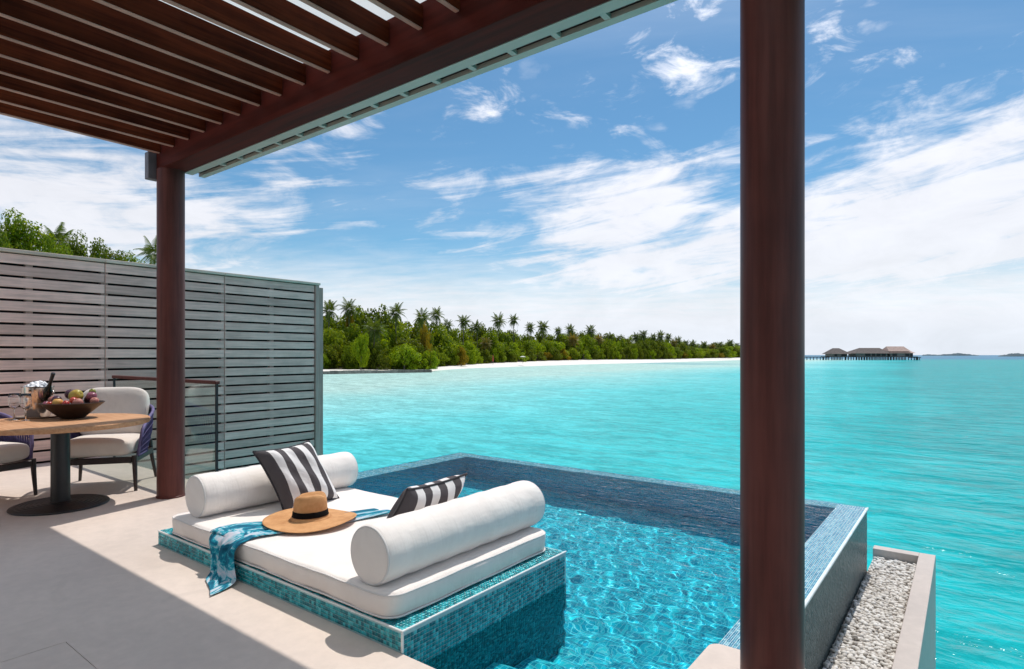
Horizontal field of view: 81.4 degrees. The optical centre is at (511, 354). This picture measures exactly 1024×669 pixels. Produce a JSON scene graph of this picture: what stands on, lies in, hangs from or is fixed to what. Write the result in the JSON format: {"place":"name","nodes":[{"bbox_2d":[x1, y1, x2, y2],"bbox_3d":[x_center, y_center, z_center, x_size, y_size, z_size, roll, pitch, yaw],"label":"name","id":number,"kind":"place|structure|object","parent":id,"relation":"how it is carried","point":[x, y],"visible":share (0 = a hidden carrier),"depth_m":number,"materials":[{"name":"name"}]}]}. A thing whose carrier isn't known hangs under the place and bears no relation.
{"place":"outdoors","nodes":[
{"label":"outdoors","id":0,"kind":"place"},
{"bbox_2d":[0,207,72,254],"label":"broadleaf tree","id":1,"kind":"object","parent":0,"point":[18,236],"visible":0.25,"depth_m":43.65,"materials":[{"name":"green plant"}]},
{"bbox_2d":[39,222,77,250],"bbox_3d":[-47.474,-5.522,61.832,4.165,16.519,4.133,0,0,-45],"label":"coconut palm","id":2,"kind":"object","parent":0,"point":[59,230],"visible":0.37,"depth_m":61.73,"materials":[{"name":"green plant"}]},
{"bbox_2d":[45,230,88,256],"bbox_3d":[-38.831,-4.058,52.099,5.826,14.239,5.626,0,0,10],"label":"broadleaf tree","id":3,"kind":"object","parent":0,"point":[76,251],"visible":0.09,"depth_m":52.12,"materials":[{"name":"green plant"}]},
{"bbox_2d":[87,237,127,261],"bbox_3d":[-33.937,-3.377,49.849,4.809,12.783,5.169,0,0,5],"label":"broadleaf tree","id":4,"kind":"object","parent":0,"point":[103,252],"visible":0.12,"depth_m":49.57,"materials":[{"name":"green plant"}]},
{"bbox_2d":[123,250,144,262],"bbox_3d":[-35.462,-3.391,55.837,5.280,12.789,4.346,0,0,-36],"label":"broadleaf tree","id":5,"kind":"object","parent":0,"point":[131,258],"visible":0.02,"depth_m":55.58,"materials":[{"name":"green plant"}]},
{"bbox_2d":[132,236,155,264],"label":"coconut palm","id":6,"kind":"object","parent":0,"point":[147,250],"visible":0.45,"depth_m":65.42,"materials":[{"name":"green plant"}]},
{"bbox_2d":[0,0,1023,354],"label":"sky","id":7,"kind":"structure","parent":0,"point":[593,179],"materials":[{"name":"blue"}]},
{"bbox_2d":[323,357,739,370],"bbox_3d":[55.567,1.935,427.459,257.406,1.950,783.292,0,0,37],"label":"island ground","id":8,"kind":"structure","parent":0,"point":[519,361],"depth_m":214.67,"materials":[{"name":"beige sand"}]},
{"bbox_2d":[323,354,330,368],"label":"shore shrub","id":9,"kind":"object","parent":8,"relation":"on","point":[326,360],"visible":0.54,"depth_m":111.75,"materials":[{"name":"green plant"}]},
{"bbox_2d":[323,300,338,327],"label":"coconut palm","id":10,"kind":"object","parent":8,"relation":"on","point":[330,306],"visible":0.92,"depth_m":122.68,"materials":[{"name":"green plant"}]},
{"bbox_2d":[323,343,347,368],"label":"shore shrub","id":11,"kind":"object","parent":8,"relation":"on","point":[333,353],"visible":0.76,"depth_m":113.88,"materials":[{"name":"green plant"}]},
{"bbox_2d":[323,327,352,365],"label":"broadleaf tree","id":12,"kind":"object","parent":8,"relation":"on","point":[331,336],"visible":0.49,"depth_m":117.27,"materials":[{"name":"green plant"}]},
{"bbox_2d":[323,315,354,332],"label":"broadleaf tree","id":13,"kind":"object","parent":8,"relation":"on","point":[334,326],"visible":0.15,"depth_m":138.10,"materials":[{"name":"green plant"}]},
{"bbox_2d":[335,297,359,326],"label":"coconut palm","id":14,"kind":"object","parent":8,"relation":"on","point":[347,305],"visible":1,"depth_m":126.55,"materials":[{"name":"green plant"}]},
{"bbox_2d":[341,345,359,368],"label":"shore shrub","id":15,"kind":"object","parent":8,"relation":"on","point":[344,357],"visible":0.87,"depth_m":113.13,"materials":[{"name":"green plant"}]},
{"bbox_2d":[338,305,370,335],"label":"broadleaf tree","id":16,"kind":"object","parent":8,"relation":"on","point":[358,309],"visible":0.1,"depth_m":136.94,"materials":[{"name":"green plant"}]},
{"bbox_2d":[352,333,369,366],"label":"broadleaf tree","id":17,"kind":"object","parent":8,"relation":"on","point":[359,346],"visible":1,"depth_m":110.63,"materials":[{"name":"green plant"}]},
{"bbox_2d":[342,322,380,364],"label":"broadleaf tree","id":18,"kind":"object","parent":8,"relation":"on","point":[353,333],"visible":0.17,"depth_m":121.68,"materials":[{"name":"green plant"}]},
{"bbox_2d":[362,317,390,346],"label":"coconut palm","id":19,"kind":"object","parent":8,"relation":"on","point":[376,325],"visible":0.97,"depth_m":117.95,"materials":[{"name":"green plant"}]},
{"bbox_2d":[359,304,394,333],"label":"broadleaf tree","id":20,"kind":"object","parent":8,"relation":"on","point":[378,315],"visible":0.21,"depth_m":134.48,"materials":[{"name":"green plant"}]},
{"bbox_2d":[323,370,431,373],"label":"sea wall","id":21,"kind":"structure","parent":8,"relation":"on","point":[372,371],"depth_m":107.67,"materials":[{"name":"stone"}]},
{"bbox_2d":[367,342,390,369],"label":"shore shrub","id":22,"kind":"object","parent":8,"relation":"on","point":[377,354],"visible":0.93,"depth_m":115.14,"materials":[{"name":"green plant"}]},
{"bbox_2d":[367,327,392,364],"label":"broadleaf tree","id":23,"kind":"object","parent":8,"relation":"on","point":[383,342],"visible":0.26,"depth_m":123.86,"materials":[{"name":"green plant"}]},
{"bbox_2d":[385,302,406,345],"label":"coconut palm","id":24,"kind":"object","parent":8,"relation":"on","point":[394,311],"visible":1,"depth_m":129.43,"materials":[{"name":"green plant"}]},
{"bbox_2d":[382,325,411,350],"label":"broadleaf tree","id":25,"kind":"object","parent":8,"relation":"on","point":[392,337],"visible":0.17,"depth_m":129.70,"materials":[{"name":"green plant"}]},
{"bbox_2d":[389,317,416,340],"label":"broadleaf tree","id":26,"kind":"object","parent":8,"relation":"on","point":[400,325],"visible":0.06,"depth_m":136.53,"materials":[{"name":"green plant"}]},
{"bbox_2d":[387,337,418,364],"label":"broadleaf tree","id":27,"kind":"object","parent":8,"relation":"on","point":[401,341],"visible":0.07,"depth_m":125.25,"materials":[{"name":"green plant"}]},
{"bbox_2d":[389,343,421,369],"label":"shore shrub","id":28,"kind":"object","parent":8,"relation":"on","point":[403,352],"visible":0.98,"depth_m":116.11,"materials":[{"name":"green plant"}]},
{"bbox_2d":[399,345,422,368],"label":"shore shrub","id":29,"kind":"object","parent":8,"relation":"on","point":[418,365],"visible":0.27,"depth_m":119.47,"materials":[{"name":"green plant"}]},
{"bbox_2d":[402,320,433,343],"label":"broadleaf tree","id":30,"kind":"object","parent":8,"relation":"on","point":[413,332],"visible":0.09,"depth_m":149.46,"materials":[{"name":"green plant"}]},
{"bbox_2d":[412,307,432,330],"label":"coconut palm","id":31,"kind":"object","parent":8,"relation":"on","point":[422,319],"visible":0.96,"depth_m":130.99,"materials":[{"name":"green plant"}]},
{"bbox_2d":[415,343,431,367],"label":"shore shrub","id":32,"kind":"object","parent":8,"relation":"on","point":[420,350],"visible":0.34,"depth_m":121.91,"materials":[{"name":"green plant"}]},
{"bbox_2d":[419,320,432,355],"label":"broadleaf tree","id":33,"kind":"object","parent":8,"relation":"on","point":[424,339],"visible":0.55,"depth_m":125.28,"materials":[{"name":"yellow plant"}]},
{"bbox_2d":[413,333,438,364],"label":"broadleaf tree","id":34,"kind":"object","parent":8,"relation":"on","point":[430,342],"visible":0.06,"depth_m":131.54,"materials":[{"name":"green plant"}]},
{"bbox_2d":[419,350,439,369],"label":"shore shrub","id":35,"kind":"object","parent":8,"relation":"on","point":[435,360],"visible":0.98,"depth_m":120.22,"materials":[{"name":"green plant"}]},
{"bbox_2d":[411,317,456,349],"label":"broadleaf tree","id":36,"kind":"object","parent":8,"relation":"on","point":[441,325],"visible":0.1,"depth_m":156.46,"materials":[{"name":"green plant"}]},
{"bbox_2d":[426,306,445,327],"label":"coconut palm","id":37,"kind":"object","parent":8,"relation":"on","point":[436,314],"visible":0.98,"depth_m":158.50,"materials":[{"name":"green plant"}]},
{"bbox_2d":[436,352,449,366],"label":"shore shrub","id":38,"kind":"object","parent":8,"relation":"on","point":[441,359],"visible":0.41,"depth_m":145.64,"materials":[{"name":"green plant"}]},
{"bbox_2d":[429,327,460,363],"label":"broadleaf tree","id":39,"kind":"object","parent":8,"relation":"on","point":[446,340],"visible":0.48,"depth_m":152.57,"materials":[{"name":"green plant"}]},
{"bbox_2d":[445,347,459,365],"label":"shore shrub","id":40,"kind":"object","parent":8,"relation":"on","point":[454,360],"visible":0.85,"depth_m":151.01,"materials":[{"name":"green plant"}]},
{"bbox_2d":[448,328,462,344],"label":"broadleaf tree","id":41,"kind":"object","parent":8,"relation":"on","point":[454,334],"visible":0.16,"depth_m":174.30,"materials":[{"name":"green plant"}]},
{"bbox_2d":[457,347,468,365],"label":"shore shrub","id":42,"kind":"object","parent":8,"relation":"on","point":[462,356],"visible":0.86,"depth_m":152.32,"materials":[{"name":"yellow plant"}]},
{"bbox_2d":[452,327,474,343],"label":"broadleaf tree","id":43,"kind":"object","parent":8,"relation":"on","point":[466,335],"visible":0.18,"depth_m":182.81,"materials":[{"name":"green plant"}]},
{"bbox_2d":[456,315,471,343],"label":"coconut palm","id":44,"kind":"object","parent":8,"relation":"on","point":[462,324],"visible":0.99,"depth_m":173.61,"materials":[{"name":"green plant"}]},
{"bbox_2d":[462,340,479,362],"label":"broadleaf tree","id":45,"kind":"object","parent":8,"relation":"on","point":[468,345],"visible":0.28,"depth_m":173.53,"materials":[{"name":"green plant"}]},
{"bbox_2d":[466,349,477,364],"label":"shore shrub","id":46,"kind":"object","parent":8,"relation":"on","point":[472,354],"visible":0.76,"depth_m":162.93,"materials":[{"name":"green plant"}]},
{"bbox_2d":[460,324,485,341],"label":"broadleaf tree","id":47,"kind":"object","parent":8,"relation":"on","point":[482,333],"visible":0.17,"depth_m":196.99,"materials":[{"name":"green plant"}]},
{"bbox_2d":[471,319,483,347],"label":"coconut palm","id":48,"kind":"object","parent":8,"relation":"on","point":[476,329],"visible":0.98,"depth_m":179.51,"materials":[{"name":"green plant"}]},
{"bbox_2d":[479,349,492,363],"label":"shore shrub","id":49,"kind":"object","parent":8,"relation":"on","point":[486,355],"visible":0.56,"depth_m":173.24,"materials":[{"name":"green plant"}]},
{"bbox_2d":[479,337,492,361],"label":"coconut palm","id":50,"kind":"object","parent":8,"relation":"on","point":[485,344],"visible":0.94,"depth_m":176.76,"materials":[{"name":"green plant"}]},
{"bbox_2d":[478,330,504,360],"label":"broadleaf tree","id":51,"kind":"object","parent":8,"relation":"on","point":[500,347],"visible":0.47,"depth_m":182.35,"materials":[{"name":"green plant"}]},
{"bbox_2d":[488,346,498,362],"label":"shore shrub","id":52,"kind":"object","parent":8,"relation":"on","point":[494,353],"visible":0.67,"depth_m":179.99,"materials":[{"name":"green plant"}]},
{"bbox_2d":[491,312,505,335],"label":"coconut palm","id":53,"kind":"object","parent":8,"relation":"on","point":[499,323],"visible":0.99,"depth_m":197.21,"materials":[{"name":"green plant"}]},
{"bbox_2d":[496,329,512,346],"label":"broadleaf tree","id":54,"kind":"object","parent":8,"relation":"on","point":[505,337],"visible":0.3,"depth_m":205.99,"materials":[{"name":"green plant"}]},
{"bbox_2d":[505,345,516,361],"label":"shore shrub","id":55,"kind":"object","parent":8,"relation":"on","point":[513,358],"visible":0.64,"depth_m":189.20,"materials":[{"name":"green plant"}]},
{"bbox_2d":[507,313,519,341],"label":"coconut palm","id":56,"kind":"object","parent":8,"relation":"on","point":[513,322],"visible":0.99,"depth_m":213.06,"materials":[{"name":"green plant"}]},
{"bbox_2d":[511,333,529,346],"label":"broadleaf tree","id":57,"kind":"object","parent":8,"relation":"on","point":[521,339],"visible":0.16,"depth_m":218.01,"materials":[{"name":"green plant"}]},
{"bbox_2d":[515,351,528,361],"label":"shore shrub","id":58,"kind":"object","parent":8,"relation":"on","point":[520,358],"visible":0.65,"depth_m":197.08,"materials":[{"name":"green plant"}]},
{"bbox_2d":[515,340,536,359],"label":"broadleaf tree","id":59,"kind":"object","parent":8,"relation":"on","point":[526,346],"visible":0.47,"depth_m":209.50,"materials":[{"name":"green plant"}]},
{"bbox_2d":[521,339,546,356],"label":"broadleaf tree","id":60,"kind":"object","parent":8,"relation":"on","point":[534,343],"visible":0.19,"depth_m":215.19,"materials":[{"name":"green plant"}]},
{"bbox_2d":[536,321,549,340],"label":"coconut palm","id":61,"kind":"object","parent":8,"relation":"on","point":[542,326],"visible":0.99,"depth_m":231.28,"materials":[{"name":"green plant"}]},
{"bbox_2d":[534,331,553,342],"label":"broadleaf tree","id":62,"kind":"object","parent":8,"relation":"on","point":[538,336],"visible":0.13,"depth_m":238.98,"materials":[{"name":"green plant"}]},
{"bbox_2d":[537,338,557,354],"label":"broadleaf tree","id":63,"kind":"object","parent":8,"relation":"on","point":[547,344],"visible":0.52,"depth_m":221.45,"materials":[{"name":"green plant"}]},
{"bbox_2d":[549,347,562,360],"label":"shore shrub","id":64,"kind":"object","parent":8,"relation":"on","point":[558,356],"visible":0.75,"depth_m":220.04,"materials":[{"name":"green plant"}]},
{"bbox_2d":[550,341,568,358],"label":"broadleaf tree","id":65,"kind":"object","parent":8,"relation":"on","point":[560,346],"visible":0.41,"depth_m":226.96,"materials":[{"name":"green plant"}]},
{"bbox_2d":[557,337,582,358],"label":"broadleaf tree","id":66,"kind":"object","parent":8,"relation":"on","point":[566,342],"visible":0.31,"depth_m":239.40,"materials":[{"name":"green plant"}]},
{"bbox_2d":[564,347,579,359],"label":"shore shrub","id":67,"kind":"object","parent":8,"relation":"on","point":[573,352],"visible":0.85,"depth_m":232.15,"materials":[{"name":"green plant"}]},
{"bbox_2d":[567,333,579,347],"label":"coconut palm","id":68,"kind":"object","parent":8,"relation":"on","point":[573,340],"visible":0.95,"depth_m":236.81,"materials":[{"name":"green plant"}]},
{"bbox_2d":[576,349,590,359],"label":"shore shrub","id":69,"kind":"object","parent":8,"relation":"on","point":[584,354],"visible":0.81,"depth_m":239.90,"materials":[{"name":"green plant"}]},
{"bbox_2d":[579,334,599,355],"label":"broadleaf tree","id":70,"kind":"object","parent":8,"relation":"on","point":[587,338],"visible":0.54,"depth_m":247.34,"materials":[{"name":"green plant"}]},
{"bbox_2d":[592,339,605,358],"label":"broadleaf tree","id":71,"kind":"object","parent":8,"relation":"on","point":[596,343],"visible":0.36,"depth_m":255.64,"materials":[{"name":"green plant"}]},
{"bbox_2d":[600,338,617,358],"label":"broadleaf tree","id":72,"kind":"object","parent":8,"relation":"on","point":[609,345],"visible":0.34,"depth_m":266.65,"materials":[{"name":"green plant"}]},
{"bbox_2d":[663,342,676,357],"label":"broadleaf tree","id":73,"kind":"object","parent":8,"relation":"on","point":[671,349],"visible":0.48,"depth_m":314.34,"materials":[{"name":"green plant"}]},
{"bbox_2d":[323,355,1023,668],"bbox_3d":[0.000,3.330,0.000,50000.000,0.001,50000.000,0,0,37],"label":"sea","id":74,"kind":"structure","parent":0,"point":[924,454],"depth_m":24.61,"materials":[{"name":"liquid"}]},
{"bbox_2d":[0,225,11,248],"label":"broadleaf tree","id":75,"kind":"object","parent":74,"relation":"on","point":[3,244],"visible":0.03,"depth_m":39.38,"materials":[{"name":"green plant"}]},
{"bbox_2d":[0,456,739,668],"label":"deck","id":76,"kind":"structure","parent":74,"relation":"in","point":[111,583],"depth_m":3.16,"materials":[{"name":"concrete"}]},
{"bbox_2d":[0,412,37,494],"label":"woven chair","id":77,"kind":"object","parent":76,"relation":"on","point":[16,451],"visible":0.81,"depth_m":5.57,"materials":[{"name":"white fabric"}]},
{"bbox_2d":[0,413,149,515],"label":"dining table","id":78,"kind":"object","parent":76,"relation":"on","point":[61,499],"visible":0.97,"depth_m":5.19,"materials":[{"name":"brown wood"}]},
{"bbox_2d":[8,393,19,420],"bbox_3d":[-4.430,0.460,5.294,0.086,0.238,0.086,0,0,37],"label":"wine glass","id":79,"kind":"object","parent":78,"relation":"on","point":[13,401],"visible":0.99,"depth_m":5.27,"materials":[{"name":"clear glass"}]},
{"bbox_2d":[19,393,31,420],"bbox_3d":[-4.293,0.460,5.252,0.086,0.238,0.086,0,0,37],"label":"wine glass","id":80,"kind":"object","parent":78,"relation":"on","point":[25,401],"visible":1,"depth_m":5.23,"materials":[{"name":"clear glass"}]},
{"bbox_2d":[13,414,56,418],"bbox_3d":[-4.408,0.572,5.529,0.360,0.014,0.360,0,0,37],"label":"round tray","id":81,"kind":"object","parent":78,"relation":"on","point":[23,416],"visible":0.56,"depth_m":5.46,"materials":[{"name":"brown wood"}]},
{"bbox_2d":[21,386,54,417],"bbox_3d":[-4.408,0.432,5.529,0.253,0.284,0.250,0,0,37],"label":"ice bucket","id":82,"kind":"object","parent":81,"relation":"on","point":[35,409],"visible":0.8,"depth_m":5.44,"materials":[{"name":"metal"}]},
{"bbox_2d":[23,380,46,389],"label":"ice cubes","id":83,"kind":"object","parent":82,"relation":"in","point":[39,383],"visible":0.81,"depth_m":5.48,"materials":[{"name":"white ice"}]},
{"bbox_2d":[43,372,55,400],"bbox_3d":[-4.301,0.343,5.505,0.078,0.392,0.078,24,8,0],"label":"wine bottle","id":84,"kind":"object","parent":82,"relation":"in","point":[47,392],"visible":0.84,"depth_m":5.48,"materials":[{"name":"black glass"}]},
{"bbox_2d":[38,400,104,418],"bbox_3d":[-4.027,0.505,5.452,0.498,0.148,0.498,0,0,37],"label":"fruit bowl","id":85,"kind":"object","parent":78,"relation":"on","point":[72,411],"visible":0.92,"depth_m":5.32,"materials":[{"name":"brown wood"}]},
{"bbox_2d":[69,389,83,398],"bbox_3d":[-3.992,0.374,5.451,0.129,0.116,0.098,-21,-1,14],"label":"mango","id":86,"kind":"object","parent":85,"relation":"in","point":[76,393],"visible":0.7,"depth_m":5.42,"materials":[{"name":"yellow food"}]},
{"bbox_2d":[70,387,155,490],"bbox_3d":[-4.130,0.837,6.085,0.805,0.994,0.820,0,0,-18],"label":"woven chair","id":87,"kind":"object","parent":76,"relation":"on","point":[137,440],"visible":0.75,"depth_m":6.07,"materials":[{"name":"white fabric"}]},
{"bbox_2d":[0,247,322,478],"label":"slatted fence","id":88,"kind":"object","parent":76,"relation":"on","point":[254,345],"visible":0.49,"depth_m":8.72,"materials":[{"name":"grey wood"}]},
{"bbox_2d":[112,375,219,471],"bbox_3d":[-3.994,0.793,6.742,2.665,1.070,0.050,0,0,37],"label":"glass balustrade","id":89,"kind":"object","parent":76,"relation":"on","point":[114,377],"visible":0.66,"depth_m":5.95,"materials":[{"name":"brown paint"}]},
{"bbox_2d":[0,0,804,668],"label":"pergola","id":90,"kind":"object","parent":76,"relation":"on","point":[176,90],"visible":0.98,"depth_m":3.44,"materials":[{"name":"brown paint"}]},
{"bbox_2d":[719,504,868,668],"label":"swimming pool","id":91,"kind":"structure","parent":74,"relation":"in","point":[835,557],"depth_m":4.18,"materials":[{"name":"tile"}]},
{"bbox_2d":[158,528,566,663],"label":"daybed plinth","id":92,"kind":"structure","parent":91,"relation":"on","point":[424,635],"depth_m":3.09,"materials":[{"name":"tile"}]},
{"bbox_2d":[172,487,545,618],"bbox_3d":[-1.066,1.164,3.932,2.308,0.130,1.325,0,0,37],"label":"daybed mattress","id":93,"kind":"object","parent":92,"relation":"on","point":[320,562],"visible":0.56,"depth_m":3.31,"materials":[{"name":"white fabric"}]},
{"bbox_2d":[185,452,357,517],"bbox_3d":[-1.777,0.965,4.550,0.298,0.298,1.282,0,0,37],"label":"bolster","id":94,"kind":"object","parent":93,"relation":"on","point":[214,493],"visible":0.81,"depth_m":4.19,"materials":[{"name":"white fabric"}]},
{"bbox_2d":[252,440,338,509],"bbox_3d":[-1.568,0.886,4.386,0.291,0.454,0.607,0,0,37],"label":"striped pillow","id":95,"kind":"object","parent":93,"relation":"on","point":[293,472],"visible":0.84,"depth_m":4.28,"materials":[{"name":"fabric"}]},
{"bbox_2d":[206,508,389,595],"bbox_3d":[-1.387,1.197,3.867,1.236,0.250,0.483,0,0,-45],"label":"sarong","id":96,"kind":"object","parent":93,"relation":"on","point":[226,542],"visible":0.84,"depth_m":3.59,"materials":[{"name":"blue fabric"}]},
{"bbox_2d":[262,491,356,532],"bbox_3d":[-1.324,0.998,3.907,0.601,0.182,0.569,0,0,37],"label":"straw hat","id":97,"kind":"object","parent":96,"relation":"on","point":[308,512],"visible":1,"depth_m":3.82,"materials":[{"name":"beige wicker"}]},
{"bbox_2d":[386,473,467,518],"bbox_3d":[-0.548,0.922,3.518,0.261,0.379,0.615,0,0,37],"label":"striped pillow","id":98,"kind":"object","parent":93,"relation":"on","point":[419,497],"visible":0.49,"depth_m":3.44,"materials":[{"name":"fabric"}]},
{"bbox_2d":[351,481,544,585],"bbox_3d":[-0.294,0.965,3.378,0.298,0.298,1.322,0,0,37],"label":"bolster","id":99,"kind":"object","parent":93,"relation":"on","point":[383,551],"visible":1,"depth_m":3.10,"materials":[{"name":"white fabric"}]},
{"bbox_2d":[348,452,842,668],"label":"pool water","id":100,"kind":"structure","parent":91,"relation":"in","point":[652,573],"depth_m":4.03,"materials":[{"name":"blue liquid"}]},
{"bbox_2d":[821,348,851,359],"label":"water villa","id":101,"kind":"object","parent":74,"relation":"in","point":[836,352],"visible":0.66,"depth_m":385.72,"materials":[{"name":"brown wood"}]},
{"bbox_2d":[847,348,891,359],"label":"water villa","id":102,"kind":"object","parent":74,"relation":"in","point":[871,353],"visible":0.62,"depth_m":385.00,"materials":[{"name":"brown wood"}]},
{"bbox_2d":[822,545,935,668],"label":"gravel planter","id":103,"kind":"object","parent":74,"relation":"in","point":[889,621],"visible":1,"depth_m":4.39,"materials":[{"name":"gravel"}]},
{"bbox_2d":[882,346,917,359],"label":"water villa","id":104,"kind":"object","parent":74,"relation":"in","point":[899,351],"visible":0.68,"depth_m":385.89,"materials":[{"name":"brown wood"}]},
{"bbox_2d":[922,353,978,355],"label":"distant island","id":105,"kind":"structure","parent":0,"point":[957,354],"depth_m":2606.11,"materials":[{"name":"grey"}]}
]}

